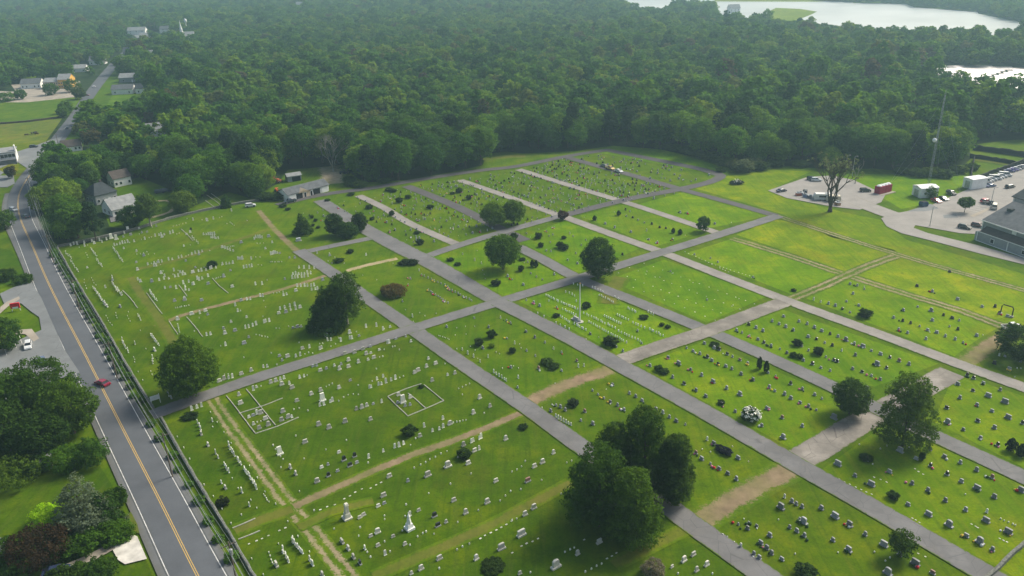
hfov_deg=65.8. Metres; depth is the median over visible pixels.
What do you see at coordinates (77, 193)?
leafy tree
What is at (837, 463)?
granite headstone
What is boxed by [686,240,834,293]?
lawn
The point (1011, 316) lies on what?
iron arch
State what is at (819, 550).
lawn
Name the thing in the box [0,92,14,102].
leafy tree
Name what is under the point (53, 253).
verge shrub
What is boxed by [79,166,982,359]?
distant grave markers
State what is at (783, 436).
granite headstone
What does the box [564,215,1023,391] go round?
lane
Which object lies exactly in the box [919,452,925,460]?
shrub
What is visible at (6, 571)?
shrub
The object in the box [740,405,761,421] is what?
flowering bush
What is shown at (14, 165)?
traffic island
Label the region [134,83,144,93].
village house
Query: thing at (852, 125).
leafy tree
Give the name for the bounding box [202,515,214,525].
verge shrub
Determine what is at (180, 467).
verge shrub
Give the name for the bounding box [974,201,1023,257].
grey hall
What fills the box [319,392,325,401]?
tall gravestone
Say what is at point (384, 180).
edge shrub
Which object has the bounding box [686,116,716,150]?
leafy tree
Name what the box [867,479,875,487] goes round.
granite headstone
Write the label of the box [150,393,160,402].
entrance sign
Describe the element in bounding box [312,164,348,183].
dirt track
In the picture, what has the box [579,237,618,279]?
leafy tree
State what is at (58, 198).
leafy tree
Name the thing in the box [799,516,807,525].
granite headstone
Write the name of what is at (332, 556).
dirt track
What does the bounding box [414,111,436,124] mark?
leafy tree
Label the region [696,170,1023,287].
lawn
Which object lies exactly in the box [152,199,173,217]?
dirt track
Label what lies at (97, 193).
dark roof house
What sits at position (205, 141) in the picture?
pine tree
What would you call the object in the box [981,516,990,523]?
granite headstone
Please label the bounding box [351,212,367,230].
leafy tree
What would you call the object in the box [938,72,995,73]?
solar panel row
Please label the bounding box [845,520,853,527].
granite headstone
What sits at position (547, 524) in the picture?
lawn
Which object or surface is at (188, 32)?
church
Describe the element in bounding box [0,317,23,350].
leafy tree
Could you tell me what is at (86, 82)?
forest
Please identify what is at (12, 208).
car
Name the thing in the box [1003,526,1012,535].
granite headstone
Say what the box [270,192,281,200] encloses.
hedge
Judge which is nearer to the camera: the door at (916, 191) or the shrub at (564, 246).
the shrub at (564, 246)
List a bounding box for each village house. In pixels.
[73,64,87,71]
[88,56,106,64]
[110,84,135,94]
[118,73,134,82]
[127,27,147,34]
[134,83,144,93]
[159,26,168,32]
[727,4,740,12]
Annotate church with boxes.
[179,21,193,37]
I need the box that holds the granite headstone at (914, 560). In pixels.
[910,557,920,566]
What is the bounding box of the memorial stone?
[571,315,578,321]
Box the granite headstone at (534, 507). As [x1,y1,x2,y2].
[531,503,536,510]
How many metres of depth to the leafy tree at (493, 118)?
424.25 m
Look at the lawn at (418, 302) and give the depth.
286.21 m
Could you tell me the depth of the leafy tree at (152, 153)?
394.39 m
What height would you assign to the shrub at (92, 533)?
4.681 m
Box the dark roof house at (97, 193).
[82,179,116,204]
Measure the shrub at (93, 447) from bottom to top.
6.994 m
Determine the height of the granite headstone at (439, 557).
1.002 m
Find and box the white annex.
[20,78,43,88]
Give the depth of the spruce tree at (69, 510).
147.52 m
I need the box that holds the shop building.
[0,144,17,164]
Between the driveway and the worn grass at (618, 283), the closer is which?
the worn grass at (618, 283)
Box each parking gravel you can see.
[0,89,73,101]
[11,81,79,90]
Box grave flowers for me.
[320,156,1018,568]
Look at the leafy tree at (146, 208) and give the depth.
314.85 m
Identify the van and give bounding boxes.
[988,174,1002,179]
[991,202,997,209]
[998,171,1012,176]
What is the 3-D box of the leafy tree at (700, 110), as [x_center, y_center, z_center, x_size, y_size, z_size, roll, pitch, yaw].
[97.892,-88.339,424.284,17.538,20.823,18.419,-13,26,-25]
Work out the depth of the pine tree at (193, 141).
399.32 m
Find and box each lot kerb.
[226,396,254,432]
[232,518,254,527]
[238,530,259,539]
[239,398,282,413]
[246,389,275,425]
[255,417,298,433]
[388,383,420,396]
[408,400,443,415]
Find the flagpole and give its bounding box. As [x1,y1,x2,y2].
[576,283,583,323]
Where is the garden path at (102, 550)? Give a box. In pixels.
[67,546,114,564]
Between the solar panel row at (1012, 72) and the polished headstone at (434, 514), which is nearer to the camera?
the polished headstone at (434, 514)
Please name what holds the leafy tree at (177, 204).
on the lawn at (138, 185)
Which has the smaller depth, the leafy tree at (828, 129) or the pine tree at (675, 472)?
the pine tree at (675, 472)
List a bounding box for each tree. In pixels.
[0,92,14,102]
[0,208,17,228]
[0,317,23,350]
[0,355,86,409]
[0,366,49,424]
[0,394,39,454]
[0,521,72,572]
[3,165,16,176]
[3,407,73,458]
[13,89,26,98]
[24,185,56,211]
[28,156,49,181]
[28,167,40,181]
[31,381,100,433]
[34,162,64,182]
[35,151,64,163]
[35,155,55,171]
[40,176,75,206]
[41,192,80,223]
[42,82,59,94]
[44,173,56,180]
[44,471,130,549]
[45,200,78,233]
[47,154,65,177]
[47,163,78,184]
[48,215,79,241]
[53,203,93,237]
[55,106,69,117]
[57,100,74,112]
[62,78,81,90]
[62,154,95,175]
[63,180,82,200]
[67,178,89,197]
[68,149,101,174]
[70,87,85,98]
[73,163,101,185]
[79,161,101,185]
[79,201,103,240]
[83,491,126,532]
[86,143,113,177]
[96,157,121,177]
[102,153,122,170]
[110,151,123,168]
[114,204,145,227]
[118,151,144,176]
[128,153,157,179]
[131,139,148,159]
[133,192,161,226]
[145,150,160,172]
[153,333,221,398]
[157,139,178,160]
[158,153,180,173]
[160,136,197,159]
[160,159,181,182]
[161,133,188,145]
[165,158,187,185]
[167,190,197,213]
[172,173,207,204]
[177,159,219,194]
[181,147,203,160]
[185,153,220,189]
[190,138,199,147]
[197,135,211,149]
[199,143,230,171]
[201,150,231,190]
[210,124,231,143]
[216,128,237,150]
[220,194,231,208]
[221,149,232,169]
[222,153,235,183]
[224,139,260,162]
[226,124,242,134]
[226,161,248,190]
[230,131,241,148]
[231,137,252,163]
[235,162,265,187]
[237,124,258,144]
[241,152,268,168]
[242,176,265,197]
[245,128,266,143]
[251,163,276,188]
[254,136,282,170]
[257,145,280,170]
[258,125,273,136]
[259,117,282,132]
[263,134,286,162]
[273,126,299,163]
[281,123,318,165]
[285,121,296,155]
[292,113,309,154]
[292,213,313,235]
[301,128,328,163]
[305,285,349,338]
[312,117,335,130]
[315,123,346,163]
[316,135,349,171]
[322,123,359,167]
[324,213,343,234]
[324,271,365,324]
[334,120,353,127]
[335,221,359,238]
[343,144,362,176]
[345,146,377,179]
[346,135,379,162]
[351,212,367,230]
[355,116,388,134]
[357,131,367,143]
[361,128,387,156]
[364,135,394,175]
[376,142,407,176]
[379,134,412,179]
[390,113,416,132]
[393,130,404,136]
[394,118,416,133]
[395,140,422,173]
[402,123,426,140]
[412,122,433,137]
[412,133,441,169]
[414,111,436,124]
[415,144,444,174]
[416,134,445,166]
[429,121,447,135]
[432,125,454,137]
[433,111,457,123]
[438,142,468,168]
[439,135,460,164]
[442,114,459,127]
[447,131,469,165]
[447,133,481,167]
[450,112,486,131]
[461,125,480,157]
[465,126,495,164]
[467,124,498,159]
[476,113,494,120]
[476,118,498,129]
[479,201,508,225]
[483,114,500,128]
[483,233,521,269]
[490,110,512,123]
[493,128,511,151]
[498,117,527,150]
[502,199,526,223]
[512,106,544,146]
[523,114,552,148]
[540,108,562,129]
[547,112,573,139]
[558,210,568,219]
[559,440,630,539]
[561,122,587,148]
[565,102,580,123]
[572,118,587,137]
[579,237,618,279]
[586,119,603,142]
[590,113,611,140]
[590,419,640,490]
[600,466,665,551]
[601,108,619,144]
[621,404,667,499]
[630,115,654,147]
[644,110,671,142]
[646,115,673,148]
[651,432,696,505]
[665,110,695,146]
[674,112,690,143]
[682,103,706,125]
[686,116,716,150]
[695,111,723,150]
[696,215,710,230]
[701,108,721,115]
[710,112,727,150]
[712,124,751,157]
[719,126,747,155]
[721,112,755,156]
[723,102,738,122]
[742,131,763,156]
[744,105,773,122]
[745,137,771,160]
[746,120,780,145]
[752,130,780,160]
[768,138,796,160]
[771,117,791,127]
[778,119,811,159]
[778,127,805,159]
[784,106,812,120]
[792,123,818,160]
[800,118,816,148]
[804,119,828,157]
[807,151,864,211]
[813,119,833,153]
[813,138,839,159]
[817,120,838,135]
[818,145,843,164]
[823,126,857,163]
[830,376,873,415]
[843,120,862,128]
[849,161,863,183]
[858,121,893,133]
[859,114,898,129]
[859,124,891,160]
[859,130,893,167]
[870,370,943,453]
[876,130,914,166]
[880,135,911,169]
[883,126,903,138]
[888,527,920,558]
[894,121,907,128]
[897,129,911,164]
[900,125,927,134]
[902,120,931,134]
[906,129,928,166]
[911,134,935,164]
[920,140,950,166]
[922,118,951,133]
[924,185,938,197]
[926,126,961,164]
[936,135,968,167]
[940,124,965,144]
[951,126,974,158]
[953,122,978,147]
[957,196,975,211]
[994,322,1023,361]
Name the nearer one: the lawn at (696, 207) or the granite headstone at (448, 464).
the granite headstone at (448, 464)
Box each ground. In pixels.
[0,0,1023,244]
[954,70,1012,77]
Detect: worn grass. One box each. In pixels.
[295,496,374,530]
[597,276,631,304]
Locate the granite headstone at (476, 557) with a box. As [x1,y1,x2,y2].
[473,554,478,560]
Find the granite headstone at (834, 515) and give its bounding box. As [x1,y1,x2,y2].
[830,511,839,519]
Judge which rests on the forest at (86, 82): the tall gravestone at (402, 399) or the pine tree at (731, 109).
the pine tree at (731, 109)
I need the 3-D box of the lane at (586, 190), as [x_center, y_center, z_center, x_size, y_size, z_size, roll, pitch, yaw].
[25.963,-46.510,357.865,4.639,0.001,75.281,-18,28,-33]
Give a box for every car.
[8,206,17,211]
[24,339,31,349]
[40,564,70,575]
[94,378,110,386]
[154,189,164,193]
[245,202,255,207]
[776,188,786,192]
[811,177,821,181]
[859,187,870,191]
[930,198,941,202]
[937,196,948,200]
[946,189,956,194]
[957,223,971,229]
[971,221,981,227]
[986,183,996,187]
[1003,168,1015,172]
[1004,184,1015,188]
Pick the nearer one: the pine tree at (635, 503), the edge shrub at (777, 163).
the pine tree at (635, 503)
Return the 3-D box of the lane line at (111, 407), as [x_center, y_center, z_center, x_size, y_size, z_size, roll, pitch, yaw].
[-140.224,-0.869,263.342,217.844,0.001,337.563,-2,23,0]
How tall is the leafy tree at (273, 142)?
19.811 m
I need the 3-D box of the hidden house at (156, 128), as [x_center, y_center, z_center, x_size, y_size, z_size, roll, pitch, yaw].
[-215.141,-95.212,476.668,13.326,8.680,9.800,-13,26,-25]
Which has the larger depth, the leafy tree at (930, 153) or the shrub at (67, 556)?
the leafy tree at (930, 153)
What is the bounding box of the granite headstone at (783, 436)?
[780,433,786,439]
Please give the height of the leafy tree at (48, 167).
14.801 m
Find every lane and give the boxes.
[148,214,782,418]
[275,149,611,204]
[293,249,783,575]
[307,237,371,251]
[313,199,501,301]
[354,195,458,244]
[403,185,529,241]
[427,214,562,256]
[458,179,557,215]
[491,299,1007,575]
[516,169,632,204]
[520,245,1023,484]
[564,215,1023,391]
[565,157,678,188]
[566,171,726,215]
[607,149,714,175]
[617,299,790,363]
[626,203,717,232]
[682,189,779,214]
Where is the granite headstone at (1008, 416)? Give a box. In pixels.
[1004,413,1011,419]
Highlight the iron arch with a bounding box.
[998,304,1013,317]
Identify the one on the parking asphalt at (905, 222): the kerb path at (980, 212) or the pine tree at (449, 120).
the kerb path at (980, 212)
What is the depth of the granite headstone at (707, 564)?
137.57 m
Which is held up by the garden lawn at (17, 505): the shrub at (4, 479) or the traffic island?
the shrub at (4, 479)
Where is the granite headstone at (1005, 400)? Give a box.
[1001,397,1008,404]
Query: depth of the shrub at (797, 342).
210.46 m
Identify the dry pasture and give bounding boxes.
[0,117,62,142]
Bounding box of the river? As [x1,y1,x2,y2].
[626,0,1021,34]
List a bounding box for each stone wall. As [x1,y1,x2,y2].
[56,246,154,408]
[57,199,258,246]
[160,416,255,575]
[984,540,1023,575]
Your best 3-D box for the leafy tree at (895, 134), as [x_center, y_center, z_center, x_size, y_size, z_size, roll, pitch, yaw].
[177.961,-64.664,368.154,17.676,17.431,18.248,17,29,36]
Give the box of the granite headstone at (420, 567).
[418,564,424,571]
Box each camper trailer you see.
[813,192,829,200]
[826,194,840,201]
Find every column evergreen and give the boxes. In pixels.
[756,356,762,368]
[763,360,769,371]
[1004,437,1018,451]
[1015,443,1023,456]
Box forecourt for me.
[113,534,146,563]
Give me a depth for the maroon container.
332.90 m
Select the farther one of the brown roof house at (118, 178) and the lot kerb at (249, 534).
the brown roof house at (118, 178)
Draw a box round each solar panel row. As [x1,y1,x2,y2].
[937,68,1023,70]
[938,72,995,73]
[944,69,1004,70]
[945,65,992,66]
[946,66,1012,68]
[951,71,1000,72]
[994,75,1023,76]
[1003,72,1023,73]
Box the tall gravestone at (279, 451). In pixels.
[276,446,283,455]
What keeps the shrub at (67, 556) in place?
on the garden lawn at (17, 505)
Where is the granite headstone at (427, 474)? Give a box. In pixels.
[424,470,431,478]
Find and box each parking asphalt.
[0,282,78,381]
[768,176,884,209]
[881,169,1023,263]
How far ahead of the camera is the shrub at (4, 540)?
142.43 m
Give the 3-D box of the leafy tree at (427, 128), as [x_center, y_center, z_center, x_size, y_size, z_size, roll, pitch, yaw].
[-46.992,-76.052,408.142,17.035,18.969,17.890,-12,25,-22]
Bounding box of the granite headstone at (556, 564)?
[550,559,561,570]
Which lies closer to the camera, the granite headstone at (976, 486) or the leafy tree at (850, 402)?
the granite headstone at (976, 486)
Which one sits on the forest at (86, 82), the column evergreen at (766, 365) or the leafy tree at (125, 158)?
the leafy tree at (125, 158)
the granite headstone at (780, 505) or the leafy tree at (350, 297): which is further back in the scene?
the leafy tree at (350, 297)
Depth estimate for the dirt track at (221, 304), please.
250.36 m
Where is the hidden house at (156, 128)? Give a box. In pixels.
[145,122,164,137]
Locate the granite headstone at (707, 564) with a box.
[704,560,709,567]
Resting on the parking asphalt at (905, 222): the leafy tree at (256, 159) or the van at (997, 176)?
the van at (997, 176)
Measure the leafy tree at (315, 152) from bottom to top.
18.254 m
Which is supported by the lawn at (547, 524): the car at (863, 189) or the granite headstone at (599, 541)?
the granite headstone at (599, 541)
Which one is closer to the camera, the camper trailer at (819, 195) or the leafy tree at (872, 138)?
the camper trailer at (819, 195)
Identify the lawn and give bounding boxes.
[0,139,67,175]
[0,140,1023,575]
[0,248,23,285]
[0,451,151,575]
[61,251,175,407]
[66,70,118,155]
[105,177,185,228]
[107,93,140,105]
[160,337,745,575]
[177,283,397,399]
[430,309,601,394]
[435,241,564,295]
[520,283,685,353]
[522,220,638,272]
[543,376,774,508]
[580,204,702,245]
[598,146,736,172]
[618,260,765,322]
[638,342,848,447]
[640,192,766,227]
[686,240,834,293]
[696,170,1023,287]
[718,475,969,575]
[724,309,937,386]
[736,219,895,270]
[807,279,996,355]
[822,432,1023,575]
[837,173,966,208]
[859,258,1023,324]
[935,377,1023,467]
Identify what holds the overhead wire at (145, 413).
attached to the utility pole at (230, 549)
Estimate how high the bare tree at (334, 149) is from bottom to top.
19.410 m
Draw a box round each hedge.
[254,192,265,199]
[260,192,274,200]
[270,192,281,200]
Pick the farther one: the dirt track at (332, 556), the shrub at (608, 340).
the shrub at (608, 340)
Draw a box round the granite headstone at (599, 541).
[596,538,602,544]
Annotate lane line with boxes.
[17,176,196,575]
[18,177,198,575]
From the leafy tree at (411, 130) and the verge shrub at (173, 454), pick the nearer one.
the verge shrub at (173, 454)
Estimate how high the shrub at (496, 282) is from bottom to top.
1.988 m
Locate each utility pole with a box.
[44,235,53,262]
[67,279,80,311]
[103,341,117,378]
[156,433,172,476]
[221,541,236,575]
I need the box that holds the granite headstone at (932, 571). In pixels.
[929,569,935,575]
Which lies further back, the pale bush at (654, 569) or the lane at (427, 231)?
the lane at (427, 231)
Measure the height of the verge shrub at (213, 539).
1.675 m
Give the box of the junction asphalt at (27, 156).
[0,136,62,184]
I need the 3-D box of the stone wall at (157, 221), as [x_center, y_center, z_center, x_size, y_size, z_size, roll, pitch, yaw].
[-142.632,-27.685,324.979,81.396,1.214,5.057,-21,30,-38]
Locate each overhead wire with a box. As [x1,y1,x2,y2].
[25,174,235,571]
[26,172,241,572]
[29,176,242,575]
[30,173,249,575]
[30,178,254,574]
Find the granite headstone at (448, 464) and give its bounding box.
[443,460,451,468]
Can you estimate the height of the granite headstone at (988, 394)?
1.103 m
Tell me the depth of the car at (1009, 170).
356.90 m
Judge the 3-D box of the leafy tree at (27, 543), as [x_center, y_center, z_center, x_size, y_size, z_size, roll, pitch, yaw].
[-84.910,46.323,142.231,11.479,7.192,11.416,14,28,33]
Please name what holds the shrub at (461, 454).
on the lawn at (547, 524)
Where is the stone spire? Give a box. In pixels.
[404,513,414,532]
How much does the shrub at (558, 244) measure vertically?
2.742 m
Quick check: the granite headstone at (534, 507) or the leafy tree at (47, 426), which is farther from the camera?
the leafy tree at (47, 426)
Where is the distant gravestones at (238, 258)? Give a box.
[65,158,659,290]
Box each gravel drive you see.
[789,410,883,465]
[876,367,964,408]
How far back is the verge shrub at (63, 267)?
276.20 m
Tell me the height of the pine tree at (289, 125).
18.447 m
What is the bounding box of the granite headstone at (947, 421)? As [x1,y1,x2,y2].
[943,418,951,424]
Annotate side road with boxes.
[0,175,14,186]
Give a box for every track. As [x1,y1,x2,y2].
[125,276,178,346]
[135,227,279,270]
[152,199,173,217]
[153,274,326,325]
[204,396,361,575]
[232,504,293,535]
[255,210,300,250]
[291,411,522,509]
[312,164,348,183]
[344,257,398,271]
[370,479,573,575]
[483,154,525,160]
[524,364,617,405]
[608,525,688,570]
[689,462,802,528]
[728,237,1005,327]
[778,215,1023,292]
[787,254,900,300]
[954,327,1023,366]
[975,159,1007,164]
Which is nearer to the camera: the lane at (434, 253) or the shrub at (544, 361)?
the shrub at (544, 361)
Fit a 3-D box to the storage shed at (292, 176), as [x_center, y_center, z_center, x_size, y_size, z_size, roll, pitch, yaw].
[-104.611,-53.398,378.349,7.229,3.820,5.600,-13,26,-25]
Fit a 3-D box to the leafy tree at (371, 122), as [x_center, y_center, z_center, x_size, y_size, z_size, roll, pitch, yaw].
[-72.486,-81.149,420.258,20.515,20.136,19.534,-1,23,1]
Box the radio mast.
[890,91,959,191]
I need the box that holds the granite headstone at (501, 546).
[497,542,505,551]
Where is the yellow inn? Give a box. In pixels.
[57,73,75,87]
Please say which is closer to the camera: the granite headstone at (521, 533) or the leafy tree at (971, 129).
the granite headstone at (521, 533)
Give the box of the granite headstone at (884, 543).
[879,539,888,548]
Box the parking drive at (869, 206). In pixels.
[841,197,898,216]
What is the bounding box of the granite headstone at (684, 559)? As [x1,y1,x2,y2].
[681,555,686,563]
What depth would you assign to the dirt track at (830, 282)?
252.62 m
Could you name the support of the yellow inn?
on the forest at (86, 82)
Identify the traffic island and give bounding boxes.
[0,164,18,171]
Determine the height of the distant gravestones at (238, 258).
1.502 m
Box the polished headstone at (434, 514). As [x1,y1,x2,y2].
[431,511,437,518]
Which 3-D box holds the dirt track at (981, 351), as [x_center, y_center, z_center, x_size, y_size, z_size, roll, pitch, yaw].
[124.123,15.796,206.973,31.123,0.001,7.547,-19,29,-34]
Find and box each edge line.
[10,223,168,575]
[29,208,226,575]
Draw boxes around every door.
[321,186,327,192]
[913,189,918,196]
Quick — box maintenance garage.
[277,178,329,199]
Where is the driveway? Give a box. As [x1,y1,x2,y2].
[109,215,117,221]
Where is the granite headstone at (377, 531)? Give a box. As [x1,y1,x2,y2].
[374,527,380,534]
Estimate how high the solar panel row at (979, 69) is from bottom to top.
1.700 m
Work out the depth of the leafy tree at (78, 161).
369.57 m
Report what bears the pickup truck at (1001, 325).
on the dirt track at (981, 351)
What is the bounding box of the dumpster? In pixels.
[919,200,928,206]
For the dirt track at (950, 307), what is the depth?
245.17 m
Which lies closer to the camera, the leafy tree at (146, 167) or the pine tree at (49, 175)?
the pine tree at (49, 175)
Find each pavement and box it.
[0,296,19,312]
[16,329,38,340]
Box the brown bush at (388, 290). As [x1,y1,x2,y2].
[380,282,407,298]
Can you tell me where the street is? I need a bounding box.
[7,40,228,575]
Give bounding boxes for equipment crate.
[834,200,840,205]
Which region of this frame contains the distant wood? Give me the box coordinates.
[0,0,1023,158]
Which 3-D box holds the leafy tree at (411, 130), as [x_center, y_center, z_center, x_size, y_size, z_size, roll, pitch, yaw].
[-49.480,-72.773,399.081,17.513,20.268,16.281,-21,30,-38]
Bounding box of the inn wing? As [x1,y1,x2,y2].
[42,77,58,87]
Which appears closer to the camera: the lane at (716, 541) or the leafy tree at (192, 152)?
the lane at (716, 541)
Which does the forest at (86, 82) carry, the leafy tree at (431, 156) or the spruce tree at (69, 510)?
the leafy tree at (431, 156)
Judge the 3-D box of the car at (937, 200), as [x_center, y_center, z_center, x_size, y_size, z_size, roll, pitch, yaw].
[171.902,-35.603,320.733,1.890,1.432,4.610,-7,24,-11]
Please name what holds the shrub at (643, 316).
on the lawn at (646, 335)
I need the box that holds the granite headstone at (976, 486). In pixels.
[972,483,980,490]
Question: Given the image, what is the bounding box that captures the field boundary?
[0,116,62,123]
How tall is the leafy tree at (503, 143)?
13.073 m
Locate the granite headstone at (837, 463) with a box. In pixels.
[833,459,841,466]
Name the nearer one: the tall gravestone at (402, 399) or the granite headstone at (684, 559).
the granite headstone at (684, 559)
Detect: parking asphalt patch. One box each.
[909,204,938,210]
[943,214,957,217]
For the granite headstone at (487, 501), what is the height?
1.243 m
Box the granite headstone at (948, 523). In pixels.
[943,519,953,528]
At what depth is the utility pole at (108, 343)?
202.26 m
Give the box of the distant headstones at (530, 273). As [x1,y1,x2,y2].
[86,155,1021,519]
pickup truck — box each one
[283,198,296,203]
[605,165,614,169]
[982,200,997,204]
[1000,322,1018,328]
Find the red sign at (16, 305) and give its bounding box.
[9,302,20,311]
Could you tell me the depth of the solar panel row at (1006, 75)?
587.80 m
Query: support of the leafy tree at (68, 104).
on the hay field
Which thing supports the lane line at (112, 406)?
on the street
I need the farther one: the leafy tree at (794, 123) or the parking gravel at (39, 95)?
the parking gravel at (39, 95)
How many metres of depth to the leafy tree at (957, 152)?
360.44 m
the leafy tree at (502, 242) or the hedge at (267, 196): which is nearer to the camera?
the leafy tree at (502, 242)
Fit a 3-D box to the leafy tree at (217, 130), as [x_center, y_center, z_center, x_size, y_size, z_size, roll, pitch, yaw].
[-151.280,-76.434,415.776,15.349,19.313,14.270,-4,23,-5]
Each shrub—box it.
[0,267,17,282]
[0,453,40,489]
[0,535,19,564]
[0,557,35,575]
[11,273,33,285]
[25,453,52,473]
[25,502,66,530]
[43,442,86,475]
[44,563,77,575]
[49,251,57,256]
[50,531,94,563]
[58,265,67,270]
[63,560,88,575]
[69,518,119,558]
[71,287,80,292]
[71,436,109,468]
[80,304,88,309]
[81,554,119,575]
[83,309,91,313]
[85,313,94,318]
[94,327,103,333]
[94,333,101,338]
[99,336,109,343]
[99,518,136,545]
[102,484,127,507]
[104,347,114,354]
[107,353,118,360]
[112,359,123,367]
[114,366,124,373]
[120,372,131,379]
[125,383,134,388]
[128,392,137,398]
[136,396,145,403]
[145,418,157,427]
[153,432,165,441]
[165,450,178,458]
[173,465,182,472]
[179,411,198,420]
[183,480,194,488]
[191,494,205,505]
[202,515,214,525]
[206,260,217,267]
[210,533,224,543]
[215,495,229,507]
[223,550,239,563]
[332,258,345,262]
[342,175,355,181]
[343,179,359,185]
[352,180,368,187]
[377,178,391,183]
[395,196,402,202]
[397,259,409,264]
[400,424,418,436]
[406,259,418,264]
[415,239,424,244]
[456,447,471,459]
[474,337,483,345]
[481,555,505,574]
[486,329,497,337]
[490,279,500,285]
[509,347,515,352]
[510,232,518,237]
[518,265,523,271]
[518,423,527,430]
[534,232,542,238]
[540,357,552,365]
[546,361,561,368]
[555,241,563,247]
[560,244,568,249]
[567,397,578,407]
[581,302,591,308]
[602,335,619,346]
[639,314,648,319]
[653,364,662,371]
[658,368,669,374]
[710,341,719,346]
[715,156,734,166]
[715,167,726,171]
[718,399,724,404]
[724,158,740,169]
[730,159,755,172]
[746,157,762,169]
[753,161,769,170]
[767,159,785,167]
[789,352,796,357]
[791,339,803,345]
[794,561,820,575]
[796,353,803,358]
[813,346,823,355]
[857,308,873,318]
[859,453,873,461]
[886,489,900,500]
[893,167,909,174]
[908,167,928,176]
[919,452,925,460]
[922,166,940,176]
[937,168,956,177]
[948,164,968,173]
[964,163,980,169]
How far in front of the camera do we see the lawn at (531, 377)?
213.17 m
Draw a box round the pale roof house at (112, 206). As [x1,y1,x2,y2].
[100,193,135,216]
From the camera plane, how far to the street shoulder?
167.54 m
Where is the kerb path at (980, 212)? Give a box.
[971,208,990,216]
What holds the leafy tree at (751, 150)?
on the forest at (86, 82)
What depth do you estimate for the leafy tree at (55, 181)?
338.51 m
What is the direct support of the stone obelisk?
on the lawn at (547, 524)
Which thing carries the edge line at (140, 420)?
on the street shoulder
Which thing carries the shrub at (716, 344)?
on the lawn at (757, 394)
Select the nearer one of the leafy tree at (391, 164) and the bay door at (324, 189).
the bay door at (324, 189)
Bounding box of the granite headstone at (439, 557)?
[436,554,442,561]
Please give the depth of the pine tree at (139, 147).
388.66 m
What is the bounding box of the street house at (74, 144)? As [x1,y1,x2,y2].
[60,138,82,151]
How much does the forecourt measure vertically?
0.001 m
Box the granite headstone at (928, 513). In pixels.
[924,510,932,517]
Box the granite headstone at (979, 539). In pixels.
[974,536,984,545]
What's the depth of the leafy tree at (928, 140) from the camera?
366.92 m
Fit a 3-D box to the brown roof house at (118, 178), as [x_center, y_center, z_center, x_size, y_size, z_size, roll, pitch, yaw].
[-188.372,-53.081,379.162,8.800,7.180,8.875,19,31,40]
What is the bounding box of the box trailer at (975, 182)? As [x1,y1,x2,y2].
[962,175,987,189]
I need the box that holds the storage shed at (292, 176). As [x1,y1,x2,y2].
[284,171,301,181]
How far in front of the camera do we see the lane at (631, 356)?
219.66 m
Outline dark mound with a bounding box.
[715,444,733,455]
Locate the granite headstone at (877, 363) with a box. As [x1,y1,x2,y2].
[874,360,880,366]
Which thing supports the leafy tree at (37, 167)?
on the forest at (86, 82)
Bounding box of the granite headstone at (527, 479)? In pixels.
[524,476,530,482]
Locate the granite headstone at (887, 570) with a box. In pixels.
[882,566,892,575]
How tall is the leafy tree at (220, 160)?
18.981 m
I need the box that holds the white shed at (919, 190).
[911,184,939,197]
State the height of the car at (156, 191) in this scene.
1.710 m
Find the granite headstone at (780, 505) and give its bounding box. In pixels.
[776,501,784,510]
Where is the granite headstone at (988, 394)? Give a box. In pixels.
[984,392,991,397]
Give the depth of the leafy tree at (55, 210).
306.86 m
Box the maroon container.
[874,182,895,195]
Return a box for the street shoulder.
[2,193,237,575]
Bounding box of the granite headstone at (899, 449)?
[896,446,903,453]
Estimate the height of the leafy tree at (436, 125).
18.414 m
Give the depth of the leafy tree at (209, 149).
372.96 m
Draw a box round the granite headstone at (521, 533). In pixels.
[516,528,526,538]
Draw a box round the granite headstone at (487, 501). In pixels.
[484,498,490,504]
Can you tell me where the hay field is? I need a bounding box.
[0,97,81,121]
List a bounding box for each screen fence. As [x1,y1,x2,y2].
[970,153,1023,164]
[971,156,1023,175]
[973,145,1023,156]
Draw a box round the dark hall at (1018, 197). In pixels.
[1012,189,1023,203]
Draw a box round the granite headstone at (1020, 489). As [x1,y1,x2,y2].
[1017,485,1023,493]
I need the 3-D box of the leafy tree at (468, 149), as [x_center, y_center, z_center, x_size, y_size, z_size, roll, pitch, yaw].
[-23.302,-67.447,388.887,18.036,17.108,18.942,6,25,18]
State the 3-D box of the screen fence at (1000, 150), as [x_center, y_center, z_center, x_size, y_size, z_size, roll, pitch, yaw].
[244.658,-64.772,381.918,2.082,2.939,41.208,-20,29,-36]
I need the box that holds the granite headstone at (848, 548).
[844,545,852,552]
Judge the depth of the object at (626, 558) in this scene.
141.67 m
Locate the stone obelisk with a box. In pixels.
[341,502,352,521]
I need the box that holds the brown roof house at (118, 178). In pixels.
[105,168,131,187]
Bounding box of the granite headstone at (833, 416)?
[830,413,837,420]
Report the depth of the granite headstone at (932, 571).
134.51 m
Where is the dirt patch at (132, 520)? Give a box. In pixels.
[127,512,138,532]
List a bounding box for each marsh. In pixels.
[715,0,838,1]
[770,8,816,20]
[853,0,976,10]
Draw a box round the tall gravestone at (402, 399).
[399,394,406,403]
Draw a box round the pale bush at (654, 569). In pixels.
[639,557,664,575]
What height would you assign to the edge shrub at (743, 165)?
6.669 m

